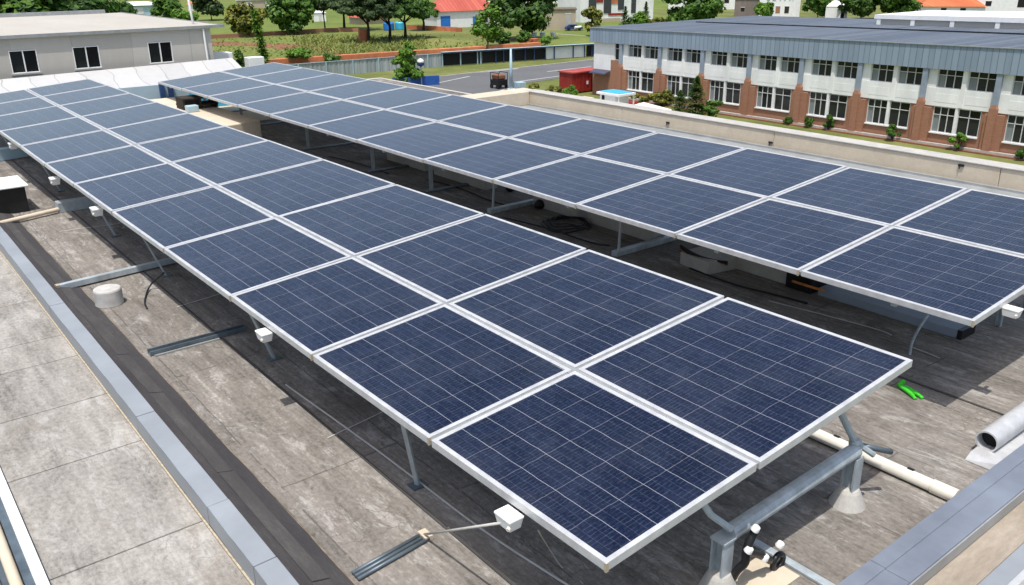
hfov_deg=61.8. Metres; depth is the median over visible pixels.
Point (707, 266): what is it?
concrete block
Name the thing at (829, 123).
topiary bush
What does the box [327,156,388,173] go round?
cable
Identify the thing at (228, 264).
solar panel
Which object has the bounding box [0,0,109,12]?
tree
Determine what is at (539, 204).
cable connector
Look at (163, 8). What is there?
tree
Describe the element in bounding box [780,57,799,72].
window
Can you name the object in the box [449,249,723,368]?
solar panel
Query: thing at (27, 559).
edge rail
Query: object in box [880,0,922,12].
tree
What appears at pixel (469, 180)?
concrete plinth
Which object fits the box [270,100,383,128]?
solar panel
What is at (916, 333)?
conduit
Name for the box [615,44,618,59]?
window
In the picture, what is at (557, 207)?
concrete plinth
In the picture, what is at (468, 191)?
cable
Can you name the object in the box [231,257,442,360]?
solar panel
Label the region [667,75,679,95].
window
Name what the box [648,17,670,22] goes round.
shrub
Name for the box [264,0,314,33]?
tree
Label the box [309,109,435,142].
solar panel
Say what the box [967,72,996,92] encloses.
window
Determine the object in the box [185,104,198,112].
metal box
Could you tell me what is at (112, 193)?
solar panel
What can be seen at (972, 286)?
solar panel
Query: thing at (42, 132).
solar panel
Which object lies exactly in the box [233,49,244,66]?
shrub
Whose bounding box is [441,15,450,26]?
door
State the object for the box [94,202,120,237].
mounting frame
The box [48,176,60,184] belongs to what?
junction box
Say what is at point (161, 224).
solar panel
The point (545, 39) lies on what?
shrub
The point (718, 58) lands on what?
window
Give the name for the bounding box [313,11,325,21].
white hut
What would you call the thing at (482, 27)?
tree
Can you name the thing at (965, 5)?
orange roof house
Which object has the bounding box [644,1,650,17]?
conifer
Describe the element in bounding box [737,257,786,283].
concrete plinth
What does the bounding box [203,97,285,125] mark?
mounting frame
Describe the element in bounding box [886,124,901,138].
topiary bush
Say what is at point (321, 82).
solar panel
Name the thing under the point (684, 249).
cable bundle
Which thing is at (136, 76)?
ribbed canopy
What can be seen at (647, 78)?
window
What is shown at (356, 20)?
red roof house
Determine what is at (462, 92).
building base
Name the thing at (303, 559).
felt cover strip
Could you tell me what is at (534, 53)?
railing fence
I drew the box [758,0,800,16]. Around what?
lettered building
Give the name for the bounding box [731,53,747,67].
window
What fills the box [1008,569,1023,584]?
gutter lip
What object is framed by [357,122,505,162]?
solar panel
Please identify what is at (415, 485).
mounting frame
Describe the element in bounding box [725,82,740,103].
window
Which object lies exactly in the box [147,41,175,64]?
window
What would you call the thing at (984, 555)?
ledge
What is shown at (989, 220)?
solar panel
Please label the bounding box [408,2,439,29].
tree
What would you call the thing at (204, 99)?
mounting frame
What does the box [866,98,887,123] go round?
window
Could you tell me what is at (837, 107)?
window
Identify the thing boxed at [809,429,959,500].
drain pipe
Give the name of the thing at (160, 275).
cable
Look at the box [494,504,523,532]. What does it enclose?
junction box
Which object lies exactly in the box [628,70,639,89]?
window
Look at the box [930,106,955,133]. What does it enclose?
window
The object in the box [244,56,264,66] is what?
white wall
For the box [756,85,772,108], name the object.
window
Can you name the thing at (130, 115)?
solar panel
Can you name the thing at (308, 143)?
mounting frame
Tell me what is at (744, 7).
concrete block house
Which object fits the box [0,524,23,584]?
pipe
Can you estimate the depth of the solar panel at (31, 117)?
16.39 m
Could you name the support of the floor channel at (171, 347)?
on the roof deck
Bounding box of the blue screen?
[117,84,228,106]
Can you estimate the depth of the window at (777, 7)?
240.10 m
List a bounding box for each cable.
[144,272,164,308]
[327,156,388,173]
[426,179,504,204]
[502,216,609,245]
[689,267,807,303]
[792,280,824,291]
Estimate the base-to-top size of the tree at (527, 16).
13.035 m
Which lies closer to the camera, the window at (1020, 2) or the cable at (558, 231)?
the cable at (558, 231)
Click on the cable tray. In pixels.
(958, 331)
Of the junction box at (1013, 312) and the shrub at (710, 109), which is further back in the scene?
the shrub at (710, 109)
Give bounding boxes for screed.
[219,105,274,120]
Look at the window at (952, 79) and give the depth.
71.20 m
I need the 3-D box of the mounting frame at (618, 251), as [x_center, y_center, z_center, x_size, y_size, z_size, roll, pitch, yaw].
[1.859,-1.131,11.319,3.045,1.084,0.100,-16,26,-35]
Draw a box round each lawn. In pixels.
[158,0,802,34]
[514,15,726,48]
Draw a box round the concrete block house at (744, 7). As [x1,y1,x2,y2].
[734,0,759,16]
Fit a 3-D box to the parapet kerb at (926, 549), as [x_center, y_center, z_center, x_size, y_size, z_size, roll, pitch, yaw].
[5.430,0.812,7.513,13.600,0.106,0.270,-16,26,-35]
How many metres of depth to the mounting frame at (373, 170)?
15.78 m
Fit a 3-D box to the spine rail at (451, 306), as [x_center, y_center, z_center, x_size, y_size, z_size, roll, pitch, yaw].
[-4.947,-1.857,12.328,0.110,0.052,20.460,-16,26,-35]
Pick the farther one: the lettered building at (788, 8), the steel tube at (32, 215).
the lettered building at (788, 8)
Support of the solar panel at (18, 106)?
on the spine rail at (451, 306)
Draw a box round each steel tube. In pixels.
[0,207,59,222]
[54,257,175,287]
[55,196,98,212]
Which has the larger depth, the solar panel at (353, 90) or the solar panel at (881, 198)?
the solar panel at (353, 90)
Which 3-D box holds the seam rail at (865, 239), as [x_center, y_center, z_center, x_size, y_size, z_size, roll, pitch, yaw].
[3.889,-0.654,8.751,3.158,0.273,0.100,-16,26,-35]
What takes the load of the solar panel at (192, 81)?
attached to the spine rail at (666, 174)
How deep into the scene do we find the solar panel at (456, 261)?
8.01 m
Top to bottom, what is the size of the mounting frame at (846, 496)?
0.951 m
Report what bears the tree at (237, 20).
on the dry field
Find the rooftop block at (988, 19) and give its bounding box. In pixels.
[874,10,1023,28]
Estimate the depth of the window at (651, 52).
95.87 m
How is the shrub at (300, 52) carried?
on the ground at (465, 34)
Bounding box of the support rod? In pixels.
[423,522,500,534]
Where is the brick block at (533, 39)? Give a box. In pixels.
[529,38,539,41]
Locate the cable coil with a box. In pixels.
[540,215,590,232]
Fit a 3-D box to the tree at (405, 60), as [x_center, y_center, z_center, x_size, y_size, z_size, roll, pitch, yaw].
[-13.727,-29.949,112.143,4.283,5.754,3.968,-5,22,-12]
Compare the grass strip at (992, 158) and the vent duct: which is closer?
the vent duct
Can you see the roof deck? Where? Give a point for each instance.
(346, 506)
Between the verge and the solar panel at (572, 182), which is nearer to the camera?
the solar panel at (572, 182)
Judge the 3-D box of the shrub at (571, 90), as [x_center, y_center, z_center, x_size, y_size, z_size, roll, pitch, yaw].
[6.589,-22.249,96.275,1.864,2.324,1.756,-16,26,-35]
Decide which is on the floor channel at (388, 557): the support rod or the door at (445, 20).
the support rod
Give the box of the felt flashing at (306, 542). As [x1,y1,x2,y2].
[0,213,353,584]
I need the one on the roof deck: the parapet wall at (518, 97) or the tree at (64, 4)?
the parapet wall at (518, 97)
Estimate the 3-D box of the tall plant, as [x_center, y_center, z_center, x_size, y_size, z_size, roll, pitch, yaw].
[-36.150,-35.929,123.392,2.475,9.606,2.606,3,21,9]
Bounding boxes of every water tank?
[383,22,393,30]
[395,21,403,29]
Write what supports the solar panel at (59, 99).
on the spine rail at (451, 306)
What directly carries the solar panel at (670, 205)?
on the mounting frame at (618, 251)
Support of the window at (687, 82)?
in the long building at (938, 84)
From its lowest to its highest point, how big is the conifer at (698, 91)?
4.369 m
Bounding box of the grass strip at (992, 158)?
[657,105,1023,164]
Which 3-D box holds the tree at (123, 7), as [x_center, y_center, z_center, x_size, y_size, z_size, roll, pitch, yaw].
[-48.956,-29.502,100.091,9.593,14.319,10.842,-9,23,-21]
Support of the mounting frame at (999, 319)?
on the roof deck
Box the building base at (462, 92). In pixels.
[0,78,1023,584]
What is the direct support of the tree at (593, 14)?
on the lawn at (559, 39)
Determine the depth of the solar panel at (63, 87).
19.65 m
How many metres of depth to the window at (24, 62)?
37.95 m
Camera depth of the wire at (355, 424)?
7.10 m
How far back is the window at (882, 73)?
75.63 m
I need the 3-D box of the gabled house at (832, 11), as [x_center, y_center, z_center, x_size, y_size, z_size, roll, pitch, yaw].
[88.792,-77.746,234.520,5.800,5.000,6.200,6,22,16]
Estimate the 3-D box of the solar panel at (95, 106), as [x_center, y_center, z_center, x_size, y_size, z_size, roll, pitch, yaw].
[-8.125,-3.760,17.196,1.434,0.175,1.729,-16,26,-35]
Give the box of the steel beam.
[0,146,29,160]
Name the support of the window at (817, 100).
in the long building at (938, 84)
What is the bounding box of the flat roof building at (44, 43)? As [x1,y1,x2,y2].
[0,10,223,78]
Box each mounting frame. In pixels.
[41,164,64,191]
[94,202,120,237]
[142,238,171,277]
[170,87,247,111]
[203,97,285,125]
[249,314,281,361]
[265,115,354,150]
[326,134,408,172]
[382,151,468,192]
[400,424,427,491]
[442,168,532,213]
[566,206,677,256]
[698,412,892,584]
[890,296,1023,326]
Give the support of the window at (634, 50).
in the long building at (938, 84)
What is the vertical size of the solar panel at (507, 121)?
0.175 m
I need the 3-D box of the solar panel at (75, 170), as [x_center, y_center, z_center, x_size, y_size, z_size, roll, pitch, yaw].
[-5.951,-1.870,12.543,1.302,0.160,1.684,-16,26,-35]
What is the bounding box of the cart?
[490,71,507,88]
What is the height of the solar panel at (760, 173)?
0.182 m
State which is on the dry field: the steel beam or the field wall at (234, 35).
the field wall at (234, 35)
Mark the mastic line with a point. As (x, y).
(297, 520)
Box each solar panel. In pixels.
[0,90,38,102]
[0,97,56,115]
[0,106,77,130]
[0,117,103,148]
[20,130,132,166]
[27,79,105,96]
[41,85,128,105]
[45,145,166,187]
[60,93,154,116]
[74,163,212,214]
[81,102,187,129]
[106,113,224,144]
[112,186,273,252]
[136,126,267,162]
[158,71,243,90]
[164,217,350,301]
[172,140,322,185]
[182,77,271,97]
[208,84,306,107]
[217,159,394,216]
[221,62,301,76]
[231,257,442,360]
[238,92,341,116]
[247,68,332,83]
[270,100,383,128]
[277,73,368,91]
[278,184,483,256]
[309,80,406,99]
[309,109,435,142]
[313,304,570,445]
[344,87,451,109]
[356,214,585,302]
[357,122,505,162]
[386,95,506,121]
[424,138,578,182]
[432,371,756,572]
[439,105,581,137]
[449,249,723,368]
[493,155,665,208]
[510,118,656,154]
[577,175,766,237]
[578,297,912,468]
[583,132,744,174]
[669,148,846,197]
[677,199,888,275]
[771,167,967,225]
[801,226,1023,327]
[894,189,1023,256]
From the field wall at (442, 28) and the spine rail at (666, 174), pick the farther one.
the field wall at (442, 28)
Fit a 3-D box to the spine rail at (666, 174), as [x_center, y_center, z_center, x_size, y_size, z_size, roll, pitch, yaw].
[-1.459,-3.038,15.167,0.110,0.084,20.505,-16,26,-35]
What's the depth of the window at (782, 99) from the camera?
84.07 m
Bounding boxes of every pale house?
[237,0,270,7]
[668,0,734,8]
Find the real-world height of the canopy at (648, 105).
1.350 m
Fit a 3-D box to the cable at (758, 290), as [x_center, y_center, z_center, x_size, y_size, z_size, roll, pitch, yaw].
[2.712,-0.082,10.040,0.104,0.021,1.618,-18,27,-38]
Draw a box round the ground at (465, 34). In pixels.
[108,0,892,98]
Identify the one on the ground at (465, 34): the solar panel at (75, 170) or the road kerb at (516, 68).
the road kerb at (516, 68)
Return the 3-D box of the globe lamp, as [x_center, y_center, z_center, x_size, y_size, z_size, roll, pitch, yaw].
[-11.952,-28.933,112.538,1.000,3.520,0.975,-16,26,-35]
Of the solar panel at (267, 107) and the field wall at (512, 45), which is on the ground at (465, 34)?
the field wall at (512, 45)
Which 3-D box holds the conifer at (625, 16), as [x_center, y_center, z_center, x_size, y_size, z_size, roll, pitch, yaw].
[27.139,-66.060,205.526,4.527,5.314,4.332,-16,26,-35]
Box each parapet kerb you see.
[0,226,298,584]
[837,444,1023,584]
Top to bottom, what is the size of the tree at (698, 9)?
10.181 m
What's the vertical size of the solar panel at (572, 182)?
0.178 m
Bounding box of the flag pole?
[187,0,193,23]
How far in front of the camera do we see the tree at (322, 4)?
201.87 m
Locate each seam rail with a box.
[430,298,723,444]
[799,190,966,274]
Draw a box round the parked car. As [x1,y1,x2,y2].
[565,24,582,30]
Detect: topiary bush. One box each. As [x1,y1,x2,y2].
[783,116,792,123]
[804,116,814,126]
[823,114,834,129]
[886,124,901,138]
[947,132,967,148]
[1014,149,1023,158]
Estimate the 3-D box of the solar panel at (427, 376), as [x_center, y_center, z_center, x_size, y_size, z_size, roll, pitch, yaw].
[-0.535,0.521,6.163,1.199,0.158,1.560,-16,26,-35]
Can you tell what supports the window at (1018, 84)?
in the long building at (938, 84)
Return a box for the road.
[426,60,593,93]
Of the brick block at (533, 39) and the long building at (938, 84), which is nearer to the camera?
the long building at (938, 84)
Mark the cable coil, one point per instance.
(579, 227)
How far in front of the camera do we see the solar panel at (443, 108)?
16.03 m
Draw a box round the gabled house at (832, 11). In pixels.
[824,0,847,17]
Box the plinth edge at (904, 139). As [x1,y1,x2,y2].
[629,97,1023,158]
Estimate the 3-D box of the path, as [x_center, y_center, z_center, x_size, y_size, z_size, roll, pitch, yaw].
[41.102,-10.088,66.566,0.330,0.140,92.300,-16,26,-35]
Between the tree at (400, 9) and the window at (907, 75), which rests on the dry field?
the tree at (400, 9)
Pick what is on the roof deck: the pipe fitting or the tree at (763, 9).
the pipe fitting
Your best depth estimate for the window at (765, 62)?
84.47 m
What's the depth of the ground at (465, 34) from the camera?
198.99 m
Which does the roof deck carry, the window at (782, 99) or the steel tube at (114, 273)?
the steel tube at (114, 273)
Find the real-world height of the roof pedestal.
0.192 m
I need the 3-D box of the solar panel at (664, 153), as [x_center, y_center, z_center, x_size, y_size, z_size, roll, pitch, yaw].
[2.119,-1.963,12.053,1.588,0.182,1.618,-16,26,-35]
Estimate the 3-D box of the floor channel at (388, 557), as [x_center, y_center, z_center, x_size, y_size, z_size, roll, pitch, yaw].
[-0.767,1.685,5.526,0.603,0.033,0.107,-20,28,-41]
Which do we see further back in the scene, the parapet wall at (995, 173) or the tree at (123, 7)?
the tree at (123, 7)
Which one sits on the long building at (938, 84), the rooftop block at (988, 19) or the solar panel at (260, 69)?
the rooftop block at (988, 19)
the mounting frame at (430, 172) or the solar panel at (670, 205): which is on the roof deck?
the mounting frame at (430, 172)
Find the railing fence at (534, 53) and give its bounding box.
[440,43,593,66]
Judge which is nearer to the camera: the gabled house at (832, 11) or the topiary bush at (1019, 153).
the topiary bush at (1019, 153)
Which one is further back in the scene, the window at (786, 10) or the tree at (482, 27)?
the window at (786, 10)
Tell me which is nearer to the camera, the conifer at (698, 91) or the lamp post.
the conifer at (698, 91)
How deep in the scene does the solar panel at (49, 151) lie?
13.76 m
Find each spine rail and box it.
[27,90,758,468]
[271,83,1022,256]
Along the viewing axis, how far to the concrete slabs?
6.40 m
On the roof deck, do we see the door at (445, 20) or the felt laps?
the felt laps
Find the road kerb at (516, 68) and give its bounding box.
[439,59,593,76]
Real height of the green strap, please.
0.066 m
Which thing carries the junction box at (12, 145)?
attached to the solar panel at (42, 132)
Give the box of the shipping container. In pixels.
[558,67,593,91]
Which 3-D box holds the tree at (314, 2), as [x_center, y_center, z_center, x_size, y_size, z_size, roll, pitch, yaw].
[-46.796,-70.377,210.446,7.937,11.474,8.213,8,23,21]
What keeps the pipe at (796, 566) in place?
on the roof deck
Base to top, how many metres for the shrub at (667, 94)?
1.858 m
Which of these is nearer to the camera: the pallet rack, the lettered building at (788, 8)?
the pallet rack
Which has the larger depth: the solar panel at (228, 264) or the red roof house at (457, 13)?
the red roof house at (457, 13)
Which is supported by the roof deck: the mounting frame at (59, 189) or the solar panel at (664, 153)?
the mounting frame at (59, 189)
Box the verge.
[350,57,593,79]
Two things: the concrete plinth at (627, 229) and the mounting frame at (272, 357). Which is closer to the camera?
the mounting frame at (272, 357)
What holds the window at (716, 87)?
in the long building at (938, 84)
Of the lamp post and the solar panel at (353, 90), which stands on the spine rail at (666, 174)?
the solar panel at (353, 90)
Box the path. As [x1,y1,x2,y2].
[628,99,1023,160]
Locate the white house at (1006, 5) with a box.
[978,0,1023,11]
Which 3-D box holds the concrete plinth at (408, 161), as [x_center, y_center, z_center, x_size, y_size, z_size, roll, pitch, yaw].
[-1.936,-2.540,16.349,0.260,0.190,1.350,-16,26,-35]
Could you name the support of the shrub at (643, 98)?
on the grass strip at (992, 158)
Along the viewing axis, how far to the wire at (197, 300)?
9.79 m
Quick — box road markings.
[440,66,590,90]
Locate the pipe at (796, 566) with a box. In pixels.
[753,539,834,584]
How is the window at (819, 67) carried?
in the long building at (938, 84)
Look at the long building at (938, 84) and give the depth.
80.32 m
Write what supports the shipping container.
on the ground at (465, 34)
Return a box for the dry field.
[211,32,474,59]
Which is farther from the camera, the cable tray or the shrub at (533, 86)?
the shrub at (533, 86)
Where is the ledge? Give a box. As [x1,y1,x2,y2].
[924,501,1023,584]
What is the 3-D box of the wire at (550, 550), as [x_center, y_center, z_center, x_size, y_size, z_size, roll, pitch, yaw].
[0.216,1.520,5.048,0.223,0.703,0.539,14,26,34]
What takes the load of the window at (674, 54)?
in the long building at (938, 84)
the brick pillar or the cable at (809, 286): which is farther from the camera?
the brick pillar
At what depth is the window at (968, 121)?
70.79 m
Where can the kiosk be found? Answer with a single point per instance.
(621, 96)
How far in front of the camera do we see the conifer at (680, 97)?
85.67 m
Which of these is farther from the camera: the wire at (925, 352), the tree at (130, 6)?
the tree at (130, 6)
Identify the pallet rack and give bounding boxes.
[175,95,217,109]
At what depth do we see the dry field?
179.76 m
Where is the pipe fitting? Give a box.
[731,524,799,584]
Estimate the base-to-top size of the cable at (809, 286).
0.053 m
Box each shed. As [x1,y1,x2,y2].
[129,1,152,14]
[536,7,576,30]
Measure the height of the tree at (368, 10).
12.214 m
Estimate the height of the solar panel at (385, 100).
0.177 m
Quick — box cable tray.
[785,272,975,339]
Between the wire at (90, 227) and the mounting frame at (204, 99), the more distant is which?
the mounting frame at (204, 99)
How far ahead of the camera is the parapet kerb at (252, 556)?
6.62 m
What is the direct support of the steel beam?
on the roof deck
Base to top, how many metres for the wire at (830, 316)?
0.023 m
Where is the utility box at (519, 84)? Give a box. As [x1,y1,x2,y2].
[513,81,525,88]
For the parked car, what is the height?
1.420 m
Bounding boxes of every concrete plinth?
[387,152,433,170]
[434,166,496,189]
[533,196,586,217]
[587,212,663,240]
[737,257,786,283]
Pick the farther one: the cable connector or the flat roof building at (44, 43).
the flat roof building at (44, 43)
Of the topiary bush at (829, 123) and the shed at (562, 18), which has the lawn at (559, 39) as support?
the shed at (562, 18)
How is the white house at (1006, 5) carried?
on the ground at (465, 34)
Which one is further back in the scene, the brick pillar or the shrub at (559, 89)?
the brick pillar
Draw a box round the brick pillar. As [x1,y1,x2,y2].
[358,29,366,42]
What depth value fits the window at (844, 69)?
78.15 m
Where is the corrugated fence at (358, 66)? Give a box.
[286,53,441,74]
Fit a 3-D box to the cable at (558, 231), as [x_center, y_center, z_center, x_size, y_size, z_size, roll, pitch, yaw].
[0.578,-0.880,12.182,0.098,0.021,2.041,-20,28,-40]
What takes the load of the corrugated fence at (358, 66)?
on the ground at (465, 34)
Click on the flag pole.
(190, 10)
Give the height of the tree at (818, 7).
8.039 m
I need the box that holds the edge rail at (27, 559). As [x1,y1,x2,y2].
[0,468,49,584]
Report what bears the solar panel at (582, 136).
on the spine rail at (666, 174)
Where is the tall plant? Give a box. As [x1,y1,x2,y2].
[248,8,272,63]
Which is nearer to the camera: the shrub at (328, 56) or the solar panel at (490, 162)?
the solar panel at (490, 162)
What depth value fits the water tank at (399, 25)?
211.02 m
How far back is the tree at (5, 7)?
82.19 m
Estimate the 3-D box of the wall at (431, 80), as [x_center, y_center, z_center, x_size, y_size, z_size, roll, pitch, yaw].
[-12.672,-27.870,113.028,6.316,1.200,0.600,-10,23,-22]
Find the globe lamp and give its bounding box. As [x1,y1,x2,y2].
[417,58,423,84]
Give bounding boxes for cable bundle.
[680,244,727,264]
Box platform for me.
[150,97,261,137]
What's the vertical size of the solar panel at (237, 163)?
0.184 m
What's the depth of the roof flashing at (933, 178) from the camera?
16.79 m
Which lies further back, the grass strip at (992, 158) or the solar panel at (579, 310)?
the grass strip at (992, 158)
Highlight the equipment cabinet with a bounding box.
[0,175,29,213]
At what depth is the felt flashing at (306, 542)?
6.84 m
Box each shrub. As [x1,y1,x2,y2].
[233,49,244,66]
[285,47,311,58]
[322,52,341,61]
[528,83,539,88]
[538,35,553,45]
[545,85,562,92]
[563,85,578,94]
[630,93,651,102]
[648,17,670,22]
[648,89,673,105]
[698,100,723,116]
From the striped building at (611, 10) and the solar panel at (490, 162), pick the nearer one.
the solar panel at (490, 162)
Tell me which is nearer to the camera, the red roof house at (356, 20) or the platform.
the platform
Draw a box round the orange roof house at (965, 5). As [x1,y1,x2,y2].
[916,0,986,10]
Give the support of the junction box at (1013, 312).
attached to the solar panel at (972, 286)
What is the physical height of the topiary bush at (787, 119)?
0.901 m
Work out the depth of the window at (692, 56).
91.45 m
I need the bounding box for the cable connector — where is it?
[534,199,543,208]
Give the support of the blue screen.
on the screed
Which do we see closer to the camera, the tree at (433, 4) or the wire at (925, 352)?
the wire at (925, 352)
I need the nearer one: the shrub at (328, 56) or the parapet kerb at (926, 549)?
the parapet kerb at (926, 549)
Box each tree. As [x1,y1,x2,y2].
[0,0,49,13]
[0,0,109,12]
[41,0,118,12]
[109,0,131,12]
[115,0,137,13]
[149,0,183,17]
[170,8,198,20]
[190,0,223,19]
[223,1,266,36]
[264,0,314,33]
[309,0,333,27]
[316,0,352,27]
[327,0,396,40]
[354,0,424,40]
[380,0,436,38]
[390,41,423,82]
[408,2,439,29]
[469,4,504,48]
[483,0,557,33]
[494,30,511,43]
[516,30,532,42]
[581,6,602,31]
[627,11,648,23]
[661,0,726,21]
[754,1,774,15]
[802,0,831,16]
[837,0,889,18]
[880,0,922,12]
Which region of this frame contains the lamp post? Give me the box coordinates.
[507,49,514,89]
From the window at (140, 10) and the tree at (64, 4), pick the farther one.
the window at (140, 10)
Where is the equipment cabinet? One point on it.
(13, 198)
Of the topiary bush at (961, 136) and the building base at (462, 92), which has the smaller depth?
the building base at (462, 92)
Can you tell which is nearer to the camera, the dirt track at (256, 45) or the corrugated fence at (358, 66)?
the corrugated fence at (358, 66)
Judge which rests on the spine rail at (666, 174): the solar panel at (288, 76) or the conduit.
the solar panel at (288, 76)
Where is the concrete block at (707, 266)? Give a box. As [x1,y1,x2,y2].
[680,246,737,274]
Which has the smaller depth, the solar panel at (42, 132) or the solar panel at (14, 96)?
the solar panel at (42, 132)
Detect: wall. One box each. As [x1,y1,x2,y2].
[211,28,328,38]
[213,52,232,58]
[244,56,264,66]
[265,46,484,63]
[329,28,358,31]
[392,75,439,85]
[407,25,461,31]
[461,88,530,105]
[486,42,540,48]
[524,89,1023,190]
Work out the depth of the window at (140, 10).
289.50 m
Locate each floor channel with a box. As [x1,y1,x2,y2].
[147,324,246,356]
[351,528,432,580]
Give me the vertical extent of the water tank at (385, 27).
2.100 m
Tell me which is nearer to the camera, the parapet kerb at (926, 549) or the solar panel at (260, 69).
the parapet kerb at (926, 549)
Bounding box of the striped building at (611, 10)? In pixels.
[558,0,653,22]
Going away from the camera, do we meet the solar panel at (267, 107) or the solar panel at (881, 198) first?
the solar panel at (881, 198)
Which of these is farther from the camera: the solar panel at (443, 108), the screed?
the screed
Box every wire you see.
[59,223,121,231]
[177,294,218,306]
[285,384,568,584]
[327,411,382,437]
[537,530,582,583]
[769,301,891,335]
[912,347,939,357]
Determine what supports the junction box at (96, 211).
attached to the solar panel at (112, 193)
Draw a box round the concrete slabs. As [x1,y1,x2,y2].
[0,253,249,584]
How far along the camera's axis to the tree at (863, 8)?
224.09 m
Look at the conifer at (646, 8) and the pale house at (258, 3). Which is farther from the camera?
the pale house at (258, 3)
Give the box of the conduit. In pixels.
[908,314,928,354]
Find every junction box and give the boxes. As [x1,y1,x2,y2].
[8,142,16,148]
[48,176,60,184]
[89,206,103,216]
[255,327,272,342]
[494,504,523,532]
[1001,303,1023,318]
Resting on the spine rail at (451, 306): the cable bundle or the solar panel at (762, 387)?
the solar panel at (762, 387)
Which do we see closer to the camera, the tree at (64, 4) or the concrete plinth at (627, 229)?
the concrete plinth at (627, 229)
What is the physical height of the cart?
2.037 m
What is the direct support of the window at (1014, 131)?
in the long building at (938, 84)
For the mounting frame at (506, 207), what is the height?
1.076 m
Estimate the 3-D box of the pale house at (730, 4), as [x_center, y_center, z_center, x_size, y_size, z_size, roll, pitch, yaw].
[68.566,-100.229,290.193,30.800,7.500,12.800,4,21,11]
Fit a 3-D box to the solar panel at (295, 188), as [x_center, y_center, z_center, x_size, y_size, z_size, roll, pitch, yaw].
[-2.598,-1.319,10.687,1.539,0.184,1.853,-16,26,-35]
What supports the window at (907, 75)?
in the long building at (938, 84)
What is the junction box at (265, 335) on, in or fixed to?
attached to the solar panel at (309, 314)
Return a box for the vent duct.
[965,401,1023,468]
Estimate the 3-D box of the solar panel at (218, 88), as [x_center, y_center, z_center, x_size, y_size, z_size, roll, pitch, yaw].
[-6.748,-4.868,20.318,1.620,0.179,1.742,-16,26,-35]
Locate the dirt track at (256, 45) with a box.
[212,41,349,54]
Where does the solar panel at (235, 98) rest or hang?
attached to the spine rail at (666, 174)
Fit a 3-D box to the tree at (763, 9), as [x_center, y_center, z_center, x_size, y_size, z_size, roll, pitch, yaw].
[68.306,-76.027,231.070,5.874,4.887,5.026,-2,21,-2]
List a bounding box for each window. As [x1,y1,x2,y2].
[8,49,41,75]
[72,45,103,70]
[134,7,143,13]
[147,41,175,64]
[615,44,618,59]
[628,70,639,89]
[629,45,641,57]
[641,72,653,91]
[645,46,657,58]
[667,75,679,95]
[668,48,681,61]
[681,76,694,96]
[686,49,700,62]
[709,80,723,100]
[711,51,726,65]
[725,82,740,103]
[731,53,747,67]
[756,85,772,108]
[759,55,776,70]
[773,87,791,110]
[775,6,779,12]
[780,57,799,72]
[784,6,788,12]
[808,91,826,115]
[811,59,831,76]
[828,94,847,118]
[836,61,857,78]
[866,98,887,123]
[870,64,893,82]
[887,101,910,127]
[898,66,922,85]
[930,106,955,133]
[937,69,963,89]
[955,109,981,137]
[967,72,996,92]
[1003,114,1023,143]
[1011,76,1023,95]
[1017,0,1023,6]
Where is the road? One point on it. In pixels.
(474, 83)
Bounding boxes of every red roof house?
[348,15,387,24]
[424,0,497,26]
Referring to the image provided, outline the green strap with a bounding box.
[896,379,923,399]
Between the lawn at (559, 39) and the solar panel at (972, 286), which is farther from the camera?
the lawn at (559, 39)
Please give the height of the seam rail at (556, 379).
0.262 m
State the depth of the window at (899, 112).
75.23 m
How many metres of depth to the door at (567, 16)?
203.00 m
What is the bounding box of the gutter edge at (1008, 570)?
[978,543,1023,584]
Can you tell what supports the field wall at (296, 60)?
on the ground at (465, 34)
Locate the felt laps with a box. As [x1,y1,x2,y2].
[11,159,1003,584]
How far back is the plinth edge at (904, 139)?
76.92 m
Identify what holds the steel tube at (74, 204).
on the roof deck
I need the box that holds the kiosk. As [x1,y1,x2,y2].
[596,89,635,103]
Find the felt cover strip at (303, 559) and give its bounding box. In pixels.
[0,213,333,584]
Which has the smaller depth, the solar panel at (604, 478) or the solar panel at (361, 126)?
the solar panel at (604, 478)
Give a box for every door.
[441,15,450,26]
[565,13,571,29]
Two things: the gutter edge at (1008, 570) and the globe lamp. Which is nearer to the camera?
the gutter edge at (1008, 570)
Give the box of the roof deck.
[0,78,1023,584]
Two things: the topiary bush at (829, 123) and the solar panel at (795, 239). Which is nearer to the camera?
the solar panel at (795, 239)
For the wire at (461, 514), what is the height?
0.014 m
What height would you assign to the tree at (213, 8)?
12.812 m
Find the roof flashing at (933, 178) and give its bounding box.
[519,104,1023,197]
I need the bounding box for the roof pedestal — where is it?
[93,284,123,307]
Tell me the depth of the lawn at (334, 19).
247.24 m
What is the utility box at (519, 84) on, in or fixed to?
on the ground at (465, 34)
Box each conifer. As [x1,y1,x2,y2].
[619,6,628,24]
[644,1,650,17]
[672,90,692,113]
[682,75,717,116]
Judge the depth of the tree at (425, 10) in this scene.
183.22 m
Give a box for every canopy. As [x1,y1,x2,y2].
[0,58,241,92]
[635,102,671,109]
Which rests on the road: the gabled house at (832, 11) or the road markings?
the road markings
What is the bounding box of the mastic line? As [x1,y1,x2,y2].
[12,214,356,584]
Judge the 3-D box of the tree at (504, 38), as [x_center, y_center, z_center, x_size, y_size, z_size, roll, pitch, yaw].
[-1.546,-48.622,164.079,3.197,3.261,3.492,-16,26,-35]
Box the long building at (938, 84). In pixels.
[589,16,1023,154]

